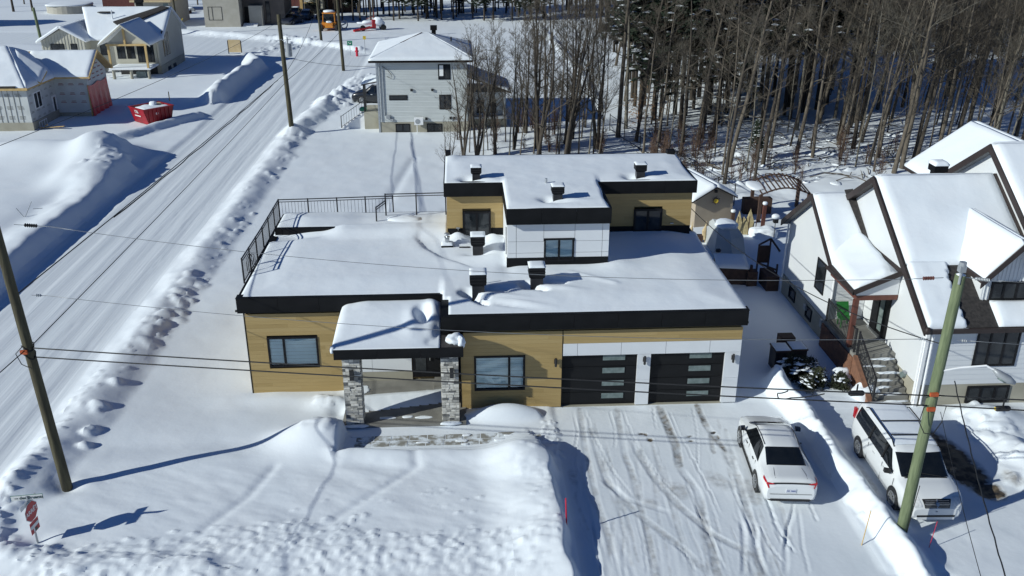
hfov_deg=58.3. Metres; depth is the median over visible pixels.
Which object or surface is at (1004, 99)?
bare tree
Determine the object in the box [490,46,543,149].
bare tree
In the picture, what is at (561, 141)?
brush
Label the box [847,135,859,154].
brush
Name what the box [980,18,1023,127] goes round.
bare tree
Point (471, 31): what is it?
bare tree
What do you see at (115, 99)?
overhead wire
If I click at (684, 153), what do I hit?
brush
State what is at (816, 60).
bare tree
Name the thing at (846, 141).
brush
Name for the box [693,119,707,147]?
brush
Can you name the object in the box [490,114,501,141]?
brush
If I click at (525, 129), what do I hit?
bare tree
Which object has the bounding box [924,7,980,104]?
bare tree
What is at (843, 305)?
green chair
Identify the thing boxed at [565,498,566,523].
reflector stake
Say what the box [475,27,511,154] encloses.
bare tree
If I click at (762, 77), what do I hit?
conifer
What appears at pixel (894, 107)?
bare tree
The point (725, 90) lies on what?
conifer
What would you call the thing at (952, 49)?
bare tree
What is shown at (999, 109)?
bare tree
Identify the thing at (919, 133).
bare tree
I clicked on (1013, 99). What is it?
bare tree
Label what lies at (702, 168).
brush
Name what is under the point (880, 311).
entry door
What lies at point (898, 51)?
bare tree
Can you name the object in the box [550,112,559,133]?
brush
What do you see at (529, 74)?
bare tree
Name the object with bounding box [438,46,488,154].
bare tree
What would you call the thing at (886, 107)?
bare tree
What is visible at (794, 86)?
bare tree
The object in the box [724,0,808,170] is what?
bare tree
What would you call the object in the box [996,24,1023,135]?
bare tree
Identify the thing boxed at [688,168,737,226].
garden shed
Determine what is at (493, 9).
conifer
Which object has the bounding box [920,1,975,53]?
bare tree
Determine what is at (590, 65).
bare tree
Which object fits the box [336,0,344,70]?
utility pole
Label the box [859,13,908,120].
bare tree
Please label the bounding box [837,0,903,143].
bare tree
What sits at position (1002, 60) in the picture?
bare tree
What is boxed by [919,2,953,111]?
bare tree
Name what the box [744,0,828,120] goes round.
conifer
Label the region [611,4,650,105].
conifer
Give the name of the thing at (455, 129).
brush
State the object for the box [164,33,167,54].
window
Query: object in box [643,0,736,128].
conifer
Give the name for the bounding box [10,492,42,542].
stop sign
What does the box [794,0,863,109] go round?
conifer
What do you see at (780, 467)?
parked sedan
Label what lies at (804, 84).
bare tree
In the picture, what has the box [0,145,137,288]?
snow bank
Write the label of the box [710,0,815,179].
bare tree
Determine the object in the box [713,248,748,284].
snowy hot tub
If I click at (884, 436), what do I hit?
parked minivan
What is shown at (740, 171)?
brush
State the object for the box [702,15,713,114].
conifer
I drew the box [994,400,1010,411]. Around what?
splice housing
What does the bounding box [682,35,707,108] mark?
conifer
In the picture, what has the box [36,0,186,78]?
beige house
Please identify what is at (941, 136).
bare tree
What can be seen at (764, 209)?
garden post
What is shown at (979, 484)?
overhead wire
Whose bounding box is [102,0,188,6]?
brown shed
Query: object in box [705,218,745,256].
covered heap
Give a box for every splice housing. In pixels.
[848,384,864,395]
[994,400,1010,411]
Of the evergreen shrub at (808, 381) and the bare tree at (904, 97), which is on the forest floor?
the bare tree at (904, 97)
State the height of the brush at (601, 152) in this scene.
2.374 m
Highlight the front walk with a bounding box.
[351,432,540,447]
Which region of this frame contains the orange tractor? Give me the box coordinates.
[321,10,347,30]
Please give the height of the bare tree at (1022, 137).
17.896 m
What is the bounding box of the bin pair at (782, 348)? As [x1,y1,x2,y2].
[768,333,808,369]
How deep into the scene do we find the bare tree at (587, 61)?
69.66 m
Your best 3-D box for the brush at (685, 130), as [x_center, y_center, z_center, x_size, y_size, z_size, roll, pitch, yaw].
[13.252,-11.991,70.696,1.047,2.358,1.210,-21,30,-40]
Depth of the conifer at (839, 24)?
75.98 m
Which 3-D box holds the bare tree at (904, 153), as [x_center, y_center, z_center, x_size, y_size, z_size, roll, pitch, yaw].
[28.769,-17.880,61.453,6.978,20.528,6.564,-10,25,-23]
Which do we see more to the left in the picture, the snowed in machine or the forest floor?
the snowed in machine
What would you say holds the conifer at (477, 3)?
on the snow ground
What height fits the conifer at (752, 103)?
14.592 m
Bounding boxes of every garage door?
[304,3,316,13]
[562,354,636,404]
[648,352,723,402]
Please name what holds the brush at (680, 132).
on the forest floor
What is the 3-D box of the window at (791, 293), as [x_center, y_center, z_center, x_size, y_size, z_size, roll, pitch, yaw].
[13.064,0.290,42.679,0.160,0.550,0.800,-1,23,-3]
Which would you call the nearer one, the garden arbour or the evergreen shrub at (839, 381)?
the evergreen shrub at (839, 381)
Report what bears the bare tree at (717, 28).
on the forest floor
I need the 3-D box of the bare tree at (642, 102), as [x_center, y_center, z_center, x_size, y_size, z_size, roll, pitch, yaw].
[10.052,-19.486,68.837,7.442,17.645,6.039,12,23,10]
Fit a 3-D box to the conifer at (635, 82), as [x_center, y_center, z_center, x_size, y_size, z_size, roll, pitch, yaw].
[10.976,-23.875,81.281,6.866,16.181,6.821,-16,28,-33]
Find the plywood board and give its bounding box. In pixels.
[227,40,241,53]
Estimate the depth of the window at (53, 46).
97.38 m
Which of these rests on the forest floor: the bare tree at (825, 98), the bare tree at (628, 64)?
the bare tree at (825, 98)
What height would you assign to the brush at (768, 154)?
2.151 m
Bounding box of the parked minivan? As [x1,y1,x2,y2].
[852,402,961,519]
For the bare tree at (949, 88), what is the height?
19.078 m
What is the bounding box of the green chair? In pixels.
[836,301,849,326]
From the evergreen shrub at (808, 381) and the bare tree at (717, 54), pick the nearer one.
the evergreen shrub at (808, 381)
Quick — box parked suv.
[352,83,376,102]
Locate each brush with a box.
[451,116,462,139]
[488,133,499,154]
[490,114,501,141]
[515,104,522,132]
[522,133,528,148]
[528,112,533,130]
[544,128,547,143]
[547,108,558,134]
[547,135,553,151]
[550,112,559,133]
[551,136,558,153]
[560,129,565,147]
[594,127,607,153]
[649,137,658,152]
[651,118,661,140]
[651,133,659,151]
[658,129,669,152]
[658,132,671,150]
[659,136,676,151]
[674,117,690,141]
[675,121,688,147]
[675,141,687,161]
[682,147,690,165]
[687,125,703,157]
[692,133,702,165]
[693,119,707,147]
[696,161,706,174]
[700,137,715,165]
[707,117,717,137]
[707,126,714,147]
[709,131,715,146]
[730,161,736,178]
[737,150,746,180]
[744,154,758,180]
[747,137,761,169]
[763,141,776,167]
[785,146,802,174]
[791,143,801,162]
[795,164,804,181]
[834,123,847,144]
[836,129,848,160]
[836,146,844,164]
[842,125,853,150]
[843,149,848,164]
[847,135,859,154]
[861,143,872,164]
[873,150,887,174]
[884,139,893,156]
[893,130,901,150]
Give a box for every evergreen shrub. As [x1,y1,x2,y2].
[776,352,814,383]
[795,374,818,394]
[799,355,819,373]
[807,366,827,389]
[826,370,851,391]
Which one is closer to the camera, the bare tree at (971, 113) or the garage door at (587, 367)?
the garage door at (587, 367)
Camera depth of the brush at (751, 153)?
63.30 m
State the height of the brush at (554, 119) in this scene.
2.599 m
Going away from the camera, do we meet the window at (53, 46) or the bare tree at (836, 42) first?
the bare tree at (836, 42)
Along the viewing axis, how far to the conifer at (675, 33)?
79.59 m
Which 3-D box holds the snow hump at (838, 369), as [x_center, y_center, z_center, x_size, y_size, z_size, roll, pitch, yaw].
[12.925,3.478,36.083,0.839,0.773,0.677,-1,23,-3]
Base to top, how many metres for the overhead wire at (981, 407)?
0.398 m
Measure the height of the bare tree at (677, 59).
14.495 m
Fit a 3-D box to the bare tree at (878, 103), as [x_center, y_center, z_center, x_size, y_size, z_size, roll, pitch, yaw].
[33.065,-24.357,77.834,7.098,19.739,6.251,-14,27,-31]
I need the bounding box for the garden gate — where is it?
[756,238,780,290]
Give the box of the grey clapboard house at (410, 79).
[341,25,510,132]
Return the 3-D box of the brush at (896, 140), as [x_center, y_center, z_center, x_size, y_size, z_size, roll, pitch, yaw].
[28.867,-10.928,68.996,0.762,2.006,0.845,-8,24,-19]
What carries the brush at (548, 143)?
on the snow ground
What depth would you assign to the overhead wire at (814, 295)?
30.60 m
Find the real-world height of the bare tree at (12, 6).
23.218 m
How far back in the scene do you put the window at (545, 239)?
36.15 m
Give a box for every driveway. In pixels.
[551,398,886,575]
[815,406,1023,575]
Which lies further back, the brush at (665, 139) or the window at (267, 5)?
the window at (267, 5)
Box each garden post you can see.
[731,209,735,219]
[761,201,767,225]
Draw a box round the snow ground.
[0,0,1023,575]
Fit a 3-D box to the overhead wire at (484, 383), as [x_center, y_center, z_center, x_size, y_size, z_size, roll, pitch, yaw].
[-1.455,2.643,26.307,25.854,0.266,0.036,2,23,5]
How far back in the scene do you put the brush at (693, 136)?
66.68 m
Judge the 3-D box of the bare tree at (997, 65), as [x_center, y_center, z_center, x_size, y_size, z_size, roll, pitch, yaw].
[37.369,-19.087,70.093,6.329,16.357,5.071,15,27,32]
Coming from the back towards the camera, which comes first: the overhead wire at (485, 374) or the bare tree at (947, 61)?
the bare tree at (947, 61)
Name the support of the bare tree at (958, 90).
on the forest floor
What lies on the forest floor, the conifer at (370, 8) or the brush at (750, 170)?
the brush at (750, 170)
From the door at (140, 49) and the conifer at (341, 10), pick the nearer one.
the door at (140, 49)
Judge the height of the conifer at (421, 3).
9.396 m
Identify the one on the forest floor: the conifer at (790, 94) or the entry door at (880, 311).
the conifer at (790, 94)
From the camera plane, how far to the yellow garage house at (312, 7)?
149.90 m
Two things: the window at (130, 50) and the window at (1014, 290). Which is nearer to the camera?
the window at (1014, 290)
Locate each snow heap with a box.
[263,417,345,454]
[748,225,777,239]
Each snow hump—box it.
[830,367,850,380]
[851,382,879,401]
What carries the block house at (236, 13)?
on the snow ground
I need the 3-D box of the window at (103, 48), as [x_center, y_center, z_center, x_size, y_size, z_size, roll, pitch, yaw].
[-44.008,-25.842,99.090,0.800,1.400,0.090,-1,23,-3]
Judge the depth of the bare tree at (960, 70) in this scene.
65.97 m
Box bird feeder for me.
[772,214,779,237]
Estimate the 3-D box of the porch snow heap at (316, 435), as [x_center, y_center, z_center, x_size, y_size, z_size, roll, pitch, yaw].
[-7.182,4.944,31.749,2.708,0.892,2.479,-1,23,-3]
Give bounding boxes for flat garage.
[129,0,189,21]
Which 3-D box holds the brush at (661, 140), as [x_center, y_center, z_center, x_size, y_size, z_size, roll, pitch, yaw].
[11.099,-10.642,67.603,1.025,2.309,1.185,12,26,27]
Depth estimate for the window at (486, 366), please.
33.53 m
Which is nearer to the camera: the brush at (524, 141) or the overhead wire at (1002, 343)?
the overhead wire at (1002, 343)
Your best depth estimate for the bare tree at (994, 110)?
70.46 m
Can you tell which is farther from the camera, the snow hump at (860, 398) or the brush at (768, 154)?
the brush at (768, 154)
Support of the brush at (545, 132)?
on the snow ground
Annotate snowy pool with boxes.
[45,1,93,13]
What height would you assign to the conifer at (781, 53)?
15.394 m
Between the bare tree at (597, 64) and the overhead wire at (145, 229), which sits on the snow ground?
the bare tree at (597, 64)
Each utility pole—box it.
[0,223,72,491]
[32,7,41,37]
[276,14,293,126]
[316,0,322,40]
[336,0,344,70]
[897,261,1015,532]
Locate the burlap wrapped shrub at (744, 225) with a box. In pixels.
[736,210,756,234]
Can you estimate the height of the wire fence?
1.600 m
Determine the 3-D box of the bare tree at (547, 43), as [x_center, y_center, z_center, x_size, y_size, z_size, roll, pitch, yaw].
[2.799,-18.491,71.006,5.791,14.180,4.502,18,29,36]
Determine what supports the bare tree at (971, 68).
on the forest floor
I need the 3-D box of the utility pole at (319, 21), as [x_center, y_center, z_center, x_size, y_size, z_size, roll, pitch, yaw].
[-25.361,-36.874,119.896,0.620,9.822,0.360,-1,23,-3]
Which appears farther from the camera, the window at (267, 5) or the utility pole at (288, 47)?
the window at (267, 5)
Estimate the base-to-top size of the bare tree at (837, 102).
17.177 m
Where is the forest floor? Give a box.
[526,0,1023,204]
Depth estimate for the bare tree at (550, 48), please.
69.48 m
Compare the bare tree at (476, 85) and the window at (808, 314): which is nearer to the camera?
the window at (808, 314)
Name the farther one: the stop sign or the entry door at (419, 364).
the entry door at (419, 364)
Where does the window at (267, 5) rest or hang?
in the block house at (236, 13)
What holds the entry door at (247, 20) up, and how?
in the block house at (236, 13)
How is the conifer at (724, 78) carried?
on the forest floor
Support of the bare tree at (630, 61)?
on the forest floor
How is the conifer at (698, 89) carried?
on the forest floor
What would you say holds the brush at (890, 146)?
on the forest floor
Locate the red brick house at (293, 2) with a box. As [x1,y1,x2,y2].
[291,0,299,7]
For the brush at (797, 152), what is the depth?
65.59 m
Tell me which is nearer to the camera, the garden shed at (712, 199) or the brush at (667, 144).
the garden shed at (712, 199)
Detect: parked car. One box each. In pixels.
[281,14,304,24]
[292,6,301,13]
[299,9,313,19]
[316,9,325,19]
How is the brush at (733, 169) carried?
on the forest floor
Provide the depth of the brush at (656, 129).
70.43 m
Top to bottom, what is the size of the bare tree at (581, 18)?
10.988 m
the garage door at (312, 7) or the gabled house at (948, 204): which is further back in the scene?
the garage door at (312, 7)
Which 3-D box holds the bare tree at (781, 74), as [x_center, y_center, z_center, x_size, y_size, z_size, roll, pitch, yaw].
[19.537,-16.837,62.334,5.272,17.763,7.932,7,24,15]
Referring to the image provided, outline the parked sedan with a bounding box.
[737,416,817,501]
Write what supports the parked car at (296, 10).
on the snow ground
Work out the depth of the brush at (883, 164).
60.83 m
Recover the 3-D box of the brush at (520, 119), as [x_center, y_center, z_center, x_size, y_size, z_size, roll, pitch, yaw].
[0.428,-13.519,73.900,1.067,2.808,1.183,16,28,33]
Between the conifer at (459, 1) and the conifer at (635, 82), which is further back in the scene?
the conifer at (459, 1)
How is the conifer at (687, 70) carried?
on the forest floor
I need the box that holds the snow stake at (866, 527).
[861,510,870,544]
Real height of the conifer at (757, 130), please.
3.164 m
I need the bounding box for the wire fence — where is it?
[609,114,735,205]
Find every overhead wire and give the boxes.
[0,22,277,145]
[0,350,24,372]
[19,75,282,292]
[31,347,928,395]
[34,81,286,343]
[34,356,926,405]
[45,295,906,339]
[48,226,901,280]
[113,80,277,217]
[691,208,938,343]
[777,390,824,399]
[935,405,1023,410]
[939,395,1023,400]
[940,412,980,575]
[954,381,1005,575]
[974,341,1023,344]
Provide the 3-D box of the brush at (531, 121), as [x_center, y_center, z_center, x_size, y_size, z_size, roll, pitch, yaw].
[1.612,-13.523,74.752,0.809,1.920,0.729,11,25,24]
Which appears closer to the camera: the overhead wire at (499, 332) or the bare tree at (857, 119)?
the overhead wire at (499, 332)
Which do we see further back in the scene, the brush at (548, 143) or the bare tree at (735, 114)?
the brush at (548, 143)
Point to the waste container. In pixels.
(150, 112)
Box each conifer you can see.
[340,0,342,19]
[342,0,361,12]
[369,0,371,19]
[381,0,410,18]
[401,0,435,20]
[436,0,437,17]
[450,0,468,13]
[469,0,494,20]
[492,0,493,18]
[495,0,524,19]
[515,0,534,15]
[523,0,552,19]
[598,0,689,111]
[601,0,650,106]
[607,0,635,97]
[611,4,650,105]
[620,0,695,119]
[627,0,701,119]
[634,3,704,114]
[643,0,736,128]
[665,0,751,123]
[670,4,701,115]
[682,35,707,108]
[685,0,761,123]
[689,51,695,99]
[697,49,704,96]
[698,1,768,113]
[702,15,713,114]
[724,81,726,99]
[741,0,805,117]
[741,17,773,108]
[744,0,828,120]
[745,118,764,153]
[749,0,826,119]
[758,48,766,101]
[770,0,829,115]
[771,52,779,96]
[780,16,827,106]
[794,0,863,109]
[796,0,867,112]
[800,0,883,114]
[807,3,859,98]
[815,1,870,104]
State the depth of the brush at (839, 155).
64.80 m
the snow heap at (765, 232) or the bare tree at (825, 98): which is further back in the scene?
the bare tree at (825, 98)
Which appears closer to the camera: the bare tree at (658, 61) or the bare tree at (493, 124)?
the bare tree at (493, 124)
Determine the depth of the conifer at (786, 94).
79.65 m
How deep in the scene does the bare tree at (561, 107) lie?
64.92 m
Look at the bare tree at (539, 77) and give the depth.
66.71 m
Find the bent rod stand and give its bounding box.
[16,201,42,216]
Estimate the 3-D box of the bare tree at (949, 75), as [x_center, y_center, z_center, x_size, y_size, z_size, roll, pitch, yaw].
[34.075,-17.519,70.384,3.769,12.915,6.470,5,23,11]
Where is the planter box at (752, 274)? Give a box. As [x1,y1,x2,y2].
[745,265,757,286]
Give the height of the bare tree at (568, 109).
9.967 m
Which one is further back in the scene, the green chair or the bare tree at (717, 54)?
the bare tree at (717, 54)
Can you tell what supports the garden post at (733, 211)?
on the snow ground
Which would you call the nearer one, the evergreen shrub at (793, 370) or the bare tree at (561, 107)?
the evergreen shrub at (793, 370)
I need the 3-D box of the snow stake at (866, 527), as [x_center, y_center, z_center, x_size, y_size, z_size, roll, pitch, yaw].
[10.317,7.041,26.773,0.209,1.254,0.032,-16,28,-34]
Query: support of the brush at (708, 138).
on the forest floor
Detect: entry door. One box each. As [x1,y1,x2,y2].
[244,7,249,22]
[412,357,458,376]
[866,300,891,341]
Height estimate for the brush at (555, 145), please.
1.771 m
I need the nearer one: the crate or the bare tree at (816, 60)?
the bare tree at (816, 60)
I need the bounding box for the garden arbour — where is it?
[746,172,810,221]
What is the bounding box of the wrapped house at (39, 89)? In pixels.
[0,45,112,130]
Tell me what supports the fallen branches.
on the forest floor
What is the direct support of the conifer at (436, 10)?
on the snow ground
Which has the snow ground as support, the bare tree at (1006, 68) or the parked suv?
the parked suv
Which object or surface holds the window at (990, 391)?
in the gabled house at (948, 204)
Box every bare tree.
[10,0,14,11]
[437,19,489,152]
[437,116,460,160]
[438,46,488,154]
[454,19,506,154]
[454,30,516,154]
[458,31,493,149]
[470,13,511,134]
[474,11,513,141]
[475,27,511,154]
[485,0,533,154]
[485,5,543,154]
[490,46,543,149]
[503,24,542,132]
[508,0,572,153]
[508,0,578,153]
[516,0,573,148]
[518,0,575,114]
[524,0,583,149]
[531,0,586,153]
[531,0,587,147]
[533,0,586,136]
[547,0,609,153]
[548,17,594,143]
[549,0,602,138]
[554,0,621,153]
[556,0,627,153]
[556,0,630,153]
[557,0,610,138]
[564,0,626,142]
[566,0,620,127]
[566,2,624,149]
[582,0,661,153]
[596,0,651,128]
[596,0,687,140]
[598,0,629,137]
[612,1,633,100]
[615,36,622,65]
[619,1,681,152]
[630,3,680,123]
[632,0,691,141]
[632,0,701,131]
[641,0,703,147]
[649,5,706,125]
[653,0,719,154]
[659,12,711,147]
[665,0,762,143]
[666,37,698,114]
[677,0,737,138]
[678,0,759,137]
[679,0,777,183]
[686,0,774,174]
[695,2,741,94]
[696,23,734,125]
[698,0,764,156]
[698,0,804,167]
[705,3,778,136]
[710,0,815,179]
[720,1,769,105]
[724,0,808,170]
[734,0,820,148]
[760,0,839,164]
[766,0,834,129]
[766,6,832,119]
[779,2,824,132]
[781,0,852,145]
[782,0,874,153]
[800,0,883,157]
[801,0,875,149]
[802,0,883,123]
[803,0,918,148]
[812,0,904,127]
[821,0,915,134]
[821,0,938,139]
[824,0,909,159]
[832,0,868,118]
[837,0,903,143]
[842,0,882,122]
[843,0,902,166]
[845,0,913,137]
[852,0,937,142]
[855,0,984,173]
[859,0,942,163]
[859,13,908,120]
[862,0,908,131]
[862,0,951,171]
[864,0,964,157]
[864,3,912,104]
[874,0,926,124]
[875,1,926,109]
[875,3,925,122]
[881,0,941,121]
[889,0,979,109]
[890,0,965,153]
[895,0,991,158]
[899,0,991,168]
[900,0,995,141]
[900,1,969,107]
[910,2,985,148]
[914,0,1001,156]
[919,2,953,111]
[920,0,973,147]
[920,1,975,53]
[922,9,979,105]
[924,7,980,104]
[926,0,1016,136]
[928,0,1023,120]
[929,0,978,135]
[929,1,989,124]
[936,0,992,125]
[937,1,966,98]
[938,0,987,102]
[942,0,1021,129]
[946,0,1006,123]
[947,0,994,96]
[952,0,997,82]
[956,0,997,123]
[957,6,1023,133]
[958,1,1021,105]
[959,0,1023,127]
[964,0,1023,121]
[965,3,1013,94]
[966,6,1023,126]
[967,0,1023,127]
[969,0,1015,111]
[975,0,1021,108]
[976,1,1023,125]
[978,1,1023,129]
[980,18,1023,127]
[985,0,1022,118]
[985,0,1023,128]
[986,10,1023,126]
[989,0,1023,96]
[993,24,1023,134]
[993,83,1023,110]
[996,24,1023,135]
[997,7,1023,139]
[999,17,1023,99]
[1004,0,1023,81]
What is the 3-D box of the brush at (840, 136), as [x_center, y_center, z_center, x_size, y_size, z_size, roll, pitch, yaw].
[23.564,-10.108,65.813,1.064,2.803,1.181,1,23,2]
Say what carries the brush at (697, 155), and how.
on the forest floor
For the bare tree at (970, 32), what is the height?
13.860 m
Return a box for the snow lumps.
[629,123,913,187]
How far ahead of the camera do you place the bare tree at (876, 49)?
61.95 m
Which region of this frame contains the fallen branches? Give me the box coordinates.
[628,116,910,183]
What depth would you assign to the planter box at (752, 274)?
44.71 m
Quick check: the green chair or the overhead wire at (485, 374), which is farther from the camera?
the green chair
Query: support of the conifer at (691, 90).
on the forest floor
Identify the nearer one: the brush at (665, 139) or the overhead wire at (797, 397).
the overhead wire at (797, 397)
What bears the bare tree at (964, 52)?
on the forest floor
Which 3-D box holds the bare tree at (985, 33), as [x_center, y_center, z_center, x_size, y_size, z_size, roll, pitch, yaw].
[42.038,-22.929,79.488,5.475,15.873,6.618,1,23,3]
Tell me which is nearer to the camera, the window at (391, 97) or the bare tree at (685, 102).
the bare tree at (685, 102)
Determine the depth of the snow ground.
33.32 m
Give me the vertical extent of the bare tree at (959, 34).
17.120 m
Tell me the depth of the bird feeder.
50.49 m
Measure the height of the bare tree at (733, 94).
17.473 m
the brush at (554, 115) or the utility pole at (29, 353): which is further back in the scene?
the brush at (554, 115)
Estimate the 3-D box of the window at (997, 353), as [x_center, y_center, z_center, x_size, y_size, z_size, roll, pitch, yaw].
[17.680,2.051,33.481,1.610,1.750,0.120,-1,23,-3]
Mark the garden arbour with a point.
(753, 185)
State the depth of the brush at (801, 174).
61.12 m
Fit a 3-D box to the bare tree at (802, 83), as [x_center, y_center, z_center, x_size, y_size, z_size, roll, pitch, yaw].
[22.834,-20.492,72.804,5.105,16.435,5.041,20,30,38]
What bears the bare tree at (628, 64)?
on the snow ground
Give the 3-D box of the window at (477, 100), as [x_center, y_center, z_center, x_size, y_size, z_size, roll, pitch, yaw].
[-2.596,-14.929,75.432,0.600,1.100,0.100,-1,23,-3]
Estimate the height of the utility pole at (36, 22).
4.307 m
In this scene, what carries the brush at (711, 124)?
on the forest floor
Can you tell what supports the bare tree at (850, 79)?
on the forest floor
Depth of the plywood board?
112.15 m
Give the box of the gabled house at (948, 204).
[779,121,1023,406]
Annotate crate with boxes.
[136,70,147,77]
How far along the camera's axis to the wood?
146.80 m
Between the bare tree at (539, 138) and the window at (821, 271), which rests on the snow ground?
the bare tree at (539, 138)
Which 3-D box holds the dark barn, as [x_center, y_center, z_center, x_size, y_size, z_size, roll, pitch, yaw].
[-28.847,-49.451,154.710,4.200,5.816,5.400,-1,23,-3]
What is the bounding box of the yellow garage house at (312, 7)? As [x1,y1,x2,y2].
[299,0,326,13]
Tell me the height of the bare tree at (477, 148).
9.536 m
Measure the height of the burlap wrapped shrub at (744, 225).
1.450 m
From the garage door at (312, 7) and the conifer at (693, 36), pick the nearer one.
the conifer at (693, 36)
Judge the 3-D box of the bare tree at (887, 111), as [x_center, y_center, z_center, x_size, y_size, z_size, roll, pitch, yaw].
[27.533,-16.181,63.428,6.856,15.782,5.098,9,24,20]
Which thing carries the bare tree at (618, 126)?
on the forest floor
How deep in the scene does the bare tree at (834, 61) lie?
66.17 m
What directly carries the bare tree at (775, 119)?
on the forest floor
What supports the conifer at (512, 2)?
on the snow ground
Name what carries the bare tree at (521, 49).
on the snow ground
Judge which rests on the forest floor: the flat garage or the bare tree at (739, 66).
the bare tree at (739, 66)
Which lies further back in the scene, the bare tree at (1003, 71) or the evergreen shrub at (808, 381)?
the bare tree at (1003, 71)
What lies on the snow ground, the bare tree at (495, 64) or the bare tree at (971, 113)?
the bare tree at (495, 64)
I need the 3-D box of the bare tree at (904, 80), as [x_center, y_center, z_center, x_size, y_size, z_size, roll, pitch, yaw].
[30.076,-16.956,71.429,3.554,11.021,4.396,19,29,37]
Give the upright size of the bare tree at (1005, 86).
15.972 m
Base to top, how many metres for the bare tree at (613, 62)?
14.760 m
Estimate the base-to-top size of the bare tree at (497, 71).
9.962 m
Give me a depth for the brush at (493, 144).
67.44 m
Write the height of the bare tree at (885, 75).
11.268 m
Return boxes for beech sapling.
[612,73,669,127]
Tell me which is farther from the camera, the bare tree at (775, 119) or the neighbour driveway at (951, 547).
the bare tree at (775, 119)
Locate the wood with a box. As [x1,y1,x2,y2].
[318,0,1023,57]
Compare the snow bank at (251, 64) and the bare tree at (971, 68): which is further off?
the snow bank at (251, 64)
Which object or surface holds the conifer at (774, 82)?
on the forest floor
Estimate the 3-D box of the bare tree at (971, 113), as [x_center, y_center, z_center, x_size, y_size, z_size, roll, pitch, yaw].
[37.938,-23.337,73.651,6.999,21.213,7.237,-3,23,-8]
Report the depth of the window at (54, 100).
78.43 m
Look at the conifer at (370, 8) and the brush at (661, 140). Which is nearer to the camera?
the brush at (661, 140)
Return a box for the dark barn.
[328,0,354,11]
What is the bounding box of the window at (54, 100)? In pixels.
[51,94,57,110]
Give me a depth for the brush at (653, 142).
66.55 m
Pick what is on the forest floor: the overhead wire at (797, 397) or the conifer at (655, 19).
the conifer at (655, 19)
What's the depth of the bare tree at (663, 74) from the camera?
69.55 m
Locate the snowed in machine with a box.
[353,11,385,31]
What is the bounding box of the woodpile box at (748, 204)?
[741,196,772,213]
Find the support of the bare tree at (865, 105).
on the forest floor
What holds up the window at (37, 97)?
in the wrapped house at (39, 89)
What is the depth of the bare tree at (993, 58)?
81.53 m
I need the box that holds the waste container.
[128,101,173,124]
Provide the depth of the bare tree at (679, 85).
65.46 m
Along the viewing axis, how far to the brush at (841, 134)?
70.68 m
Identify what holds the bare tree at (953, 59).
on the forest floor
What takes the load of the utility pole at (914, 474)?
on the snow bank at (901, 544)
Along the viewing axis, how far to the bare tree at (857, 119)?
67.89 m
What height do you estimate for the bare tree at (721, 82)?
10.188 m
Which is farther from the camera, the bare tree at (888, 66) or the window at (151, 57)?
the window at (151, 57)
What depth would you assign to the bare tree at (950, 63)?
75.00 m
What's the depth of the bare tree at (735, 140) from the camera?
62.90 m
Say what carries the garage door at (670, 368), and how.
in the modern house at (623, 217)
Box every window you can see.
[33,90,42,109]
[50,44,64,49]
[51,94,57,110]
[70,44,77,49]
[100,43,107,54]
[116,46,125,58]
[126,46,135,58]
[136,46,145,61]
[147,45,154,61]
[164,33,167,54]
[166,31,170,53]
[265,1,270,21]
[267,336,319,367]
[389,95,407,99]
[395,124,409,131]
[427,123,441,131]
[438,64,450,79]
[439,95,450,108]
[462,211,490,235]
[474,355,524,390]
[477,100,483,112]
[544,238,573,261]
[633,208,662,231]
[788,285,795,302]
[804,305,811,321]
[814,257,826,295]
[964,385,1010,402]
[971,333,1021,365]
[988,281,1023,300]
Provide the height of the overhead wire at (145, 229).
0.780 m
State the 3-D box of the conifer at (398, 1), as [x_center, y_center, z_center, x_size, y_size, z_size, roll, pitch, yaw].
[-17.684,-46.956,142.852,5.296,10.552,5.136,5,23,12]
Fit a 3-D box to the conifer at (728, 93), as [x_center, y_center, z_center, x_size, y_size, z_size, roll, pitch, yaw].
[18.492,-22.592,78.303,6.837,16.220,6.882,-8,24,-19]
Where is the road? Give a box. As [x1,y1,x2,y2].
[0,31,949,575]
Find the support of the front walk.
on the snow ground
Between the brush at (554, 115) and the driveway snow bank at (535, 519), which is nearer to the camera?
the driveway snow bank at (535, 519)
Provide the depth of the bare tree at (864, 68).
75.40 m
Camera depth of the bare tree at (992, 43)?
79.20 m
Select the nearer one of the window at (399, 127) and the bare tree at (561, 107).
the bare tree at (561, 107)
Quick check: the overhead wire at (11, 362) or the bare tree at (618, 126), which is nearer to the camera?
the overhead wire at (11, 362)
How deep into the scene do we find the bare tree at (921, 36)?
65.65 m
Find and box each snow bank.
[0,85,351,572]
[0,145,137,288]
[181,29,364,103]
[493,433,578,575]
[763,364,935,575]
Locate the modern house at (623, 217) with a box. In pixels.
[235,148,749,427]
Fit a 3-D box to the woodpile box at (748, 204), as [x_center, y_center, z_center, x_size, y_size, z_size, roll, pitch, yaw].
[14.726,-4.984,55.284,1.700,0.950,0.500,-1,23,-3]
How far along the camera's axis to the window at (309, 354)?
34.91 m
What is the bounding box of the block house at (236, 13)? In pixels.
[202,0,291,26]
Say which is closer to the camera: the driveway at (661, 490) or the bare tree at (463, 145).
the driveway at (661, 490)
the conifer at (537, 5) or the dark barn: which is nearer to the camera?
the conifer at (537, 5)
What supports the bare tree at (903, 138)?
on the forest floor

